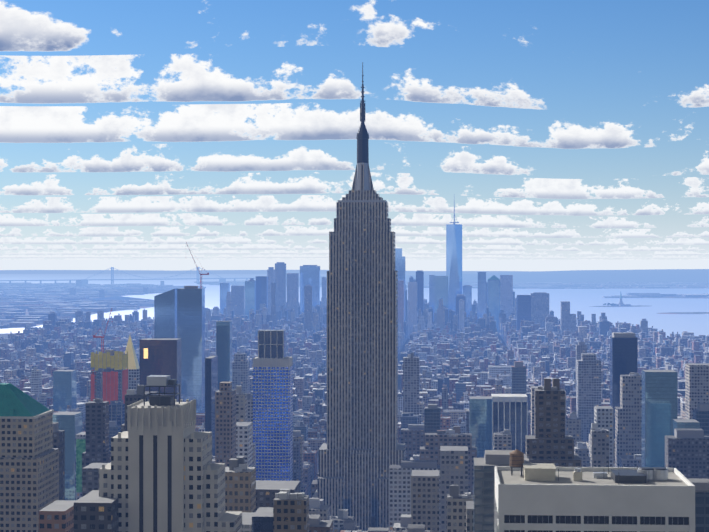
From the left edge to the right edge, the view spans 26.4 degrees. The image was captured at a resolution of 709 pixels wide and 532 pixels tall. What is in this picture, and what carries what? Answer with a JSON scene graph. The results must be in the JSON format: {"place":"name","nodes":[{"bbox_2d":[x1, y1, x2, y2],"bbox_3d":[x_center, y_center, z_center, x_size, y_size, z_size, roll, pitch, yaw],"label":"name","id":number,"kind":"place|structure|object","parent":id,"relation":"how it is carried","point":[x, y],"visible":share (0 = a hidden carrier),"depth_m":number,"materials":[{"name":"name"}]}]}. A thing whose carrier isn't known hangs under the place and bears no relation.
{"place":"outdoors","nodes":[
{"label":"outdoors","id":0,"kind":"place"},
{"bbox_2d":[0,285,155,328],"bbox_3d":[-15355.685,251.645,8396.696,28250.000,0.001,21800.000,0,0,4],"label":"brooklyn ground","id":1,"kind":"structure","parent":0,"point":[105,298],"depth_m":10887.61,"materials":[{"name":"grey"}]},
{"bbox_2d":[0,276,708,531],"bbox_3d":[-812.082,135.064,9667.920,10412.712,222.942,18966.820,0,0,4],"label":"city buildings","id":2,"kind":"structure","parent":1,"relation":"on","point":[445,361],"depth_m":2753.03,"materials":[{"name":"grey concrete"}]},
{"bbox_2d":[0,331,527,381],"bbox_3d":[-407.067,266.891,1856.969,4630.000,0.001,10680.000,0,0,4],"label":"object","id":3,"kind":"structure","parent":0,"point":[316,380],"depth_m":4955.75,"materials":[{"name":"concrete"}]},
{"bbox_2d":[91,350,127,424],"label":"tower under construction","id":4,"kind":"structure","parent":3,"relation":"on","point":[112,363],"depth_m":1662.34,"materials":[{"name":"concrete"}]},
{"bbox_2d":[93,310,112,351],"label":"luffing crane","id":5,"kind":"object","parent":4,"relation":"on","point":[101,337],"visible":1,"depth_m":1675.64,"materials":[{"name":"red metal"}]},
{"bbox_2d":[99,375,241,531],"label":"high-rise building","id":6,"kind":"structure","parent":3,"relation":"on","point":[160,472],"depth_m":637.89,"materials":[{"name":"stone"}]},
{"bbox_2d":[0,248,708,531],"bbox_3d":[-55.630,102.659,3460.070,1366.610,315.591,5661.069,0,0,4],"label":"city buildings","id":7,"kind":"structure","parent":3,"relation":"on","point":[30,501],"depth_m":1552.71,"materials":[{"name":"glass"}]},
{"bbox_2d":[0,383,53,418],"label":"green roof","id":8,"kind":"structure","parent":7,"relation":"on","point":[16,403],"depth_m":868.05,"materials":[{"name":"metal"}]},
{"bbox_2d":[76,439,85,491],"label":"green panel face","id":9,"kind":"object","parent":7,"relation":"attached to","point":[80,446],"visible":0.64,"depth_m":1362.54},
{"bbox_2d":[125,335,139,368],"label":"pyramidal roof","id":10,"kind":"structure","parent":7,"relation":"on","point":[132,361],"depth_m":1868.66,"materials":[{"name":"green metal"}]},
{"bbox_2d":[144,348,147,357],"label":"lit window","id":11,"kind":"structure","parent":7,"relation":"attached to","point":[145,352],"depth_m":1770.59,"materials":[{"name":"yellow glass"}]},
{"bbox_2d":[156,288,177,295],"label":"sloped roof","id":12,"kind":"structure","parent":7,"relation":"on","point":[172,292],"depth_m":2464.70,"materials":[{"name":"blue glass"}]},
{"bbox_2d":[186,243,208,288],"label":"luffing crane","id":13,"kind":"object","parent":7,"relation":"on","point":[198,269],"visible":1,"depth_m":2185.67,"materials":[{"name":"red"}]},
{"bbox_2d":[253,330,292,369],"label":"building crown","id":14,"kind":"object","parent":7,"relation":"on","point":[271,348],"visible":1,"depth_m":1555.36,"materials":[{"name":"stone"}]},
{"bbox_2d":[488,275,499,279],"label":"pyramid roof","id":15,"kind":"structure","parent":7,"relation":"on","point":[493,277],"depth_m":5863.28,"materials":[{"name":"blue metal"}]},
{"bbox_2d":[312,163,405,530],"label":"skyscraper","id":16,"kind":"structure","parent":3,"relation":"on","point":[361,450],"depth_m":1284.86,"materials":[{"name":"grey stone"}]},
{"bbox_2d":[355,62,369,189],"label":"spire","id":17,"kind":"structure","parent":16,"relation":"on","point":[362,137],"depth_m":1299.84,"materials":[{"name":"grey metal"}]},
{"bbox_2d":[446,202,461,317],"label":"skyscraper","id":18,"kind":"structure","parent":3,"relation":"on","point":[454,252],"depth_m":5874.93,"materials":[{"name":"blue glass"}]},
{"bbox_2d":[491,394,527,451],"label":"office tower","id":19,"kind":"structure","parent":3,"relation":"on","point":[509,398],"depth_m":1478.47,"materials":[{"name":"concrete"}]},
{"bbox_2d":[494,449,694,531],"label":"white office slab","id":20,"kind":"structure","parent":3,"relation":"on","point":[540,497],"depth_m":432.10,"materials":[{"name":"concrete"}]},
{"bbox_2d":[0,270,538,273],"bbox_3d":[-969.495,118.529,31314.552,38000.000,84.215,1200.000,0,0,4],"label":"hills","id":21,"kind":"structure","parent":0,"point":[161,272],"depth_m":31095.21,"materials":[{"name":"blue"}]},
{"bbox_2d":[0,274,708,337],"bbox_3d":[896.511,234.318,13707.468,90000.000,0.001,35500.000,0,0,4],"label":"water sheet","id":22,"kind":"object","parent":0,"point":[583,300],"depth_m":10768.03,"materials":[{"name":"blue liquid"}]},
{"bbox_2d":[0,267,299,284],"bbox_3d":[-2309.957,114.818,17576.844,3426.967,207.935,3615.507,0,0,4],"label":"suspension bridge","id":23,"kind":"structure","parent":22,"relation":"on","point":[221,280],"depth_m":17276.50,"materials":[{"name":"silver metal"}]},
{"bbox_2d":[0,0,708,270],"label":"sky","id":24,"kind":"structure","parent":0,"point":[561,135],"materials":[{"name":"blue"}]},
{"bbox_2d":[317,363,401,373],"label":"washington square park trees","id":25,"kind":"object","parent":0,"point":[319,371],"visible":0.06,"depth_m":3645.24,"materials":[{"name":"green plant"}]},
{"bbox_2d":[226,274,691,288],"bbox_3d":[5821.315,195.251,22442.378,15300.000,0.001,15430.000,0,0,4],"label":"staten island ground","id":26,"kind":"structure","parent":0,"point":[671,287],"depth_m":16216.90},
{"bbox_2d":[286,269,708,282],"bbox_3d":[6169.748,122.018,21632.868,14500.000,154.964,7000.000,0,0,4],"label":"staten hills","id":27,"kind":"structure","parent":0,"point":[671,275],"depth_m":19693.21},
{"bbox_2d":[589,305,640,306],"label":"island","id":28,"kind":"structure","parent":0,"point":[616,306],"depth_m":9283.10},
{"bbox_2d":[611,291,630,305],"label":"statue of liberty","id":29,"kind":"object","parent":28,"relation":"on","point":[620,303],"visible":1,"depth_m":9337.87,"materials":[{"name":"green metal"}]},
{"bbox_2d":[615,295,708,298],"bbox_3d":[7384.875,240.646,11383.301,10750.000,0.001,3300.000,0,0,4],"label":"bayonne ground","id":30,"kind":"structure","parent":0,"point":[669,297],"depth_m":11507.56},
{"bbox_2d":[658,312,708,313],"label":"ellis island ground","id":31,"kind":"structure","parent":0,"point":[685,313],"depth_m":8069.82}
]}

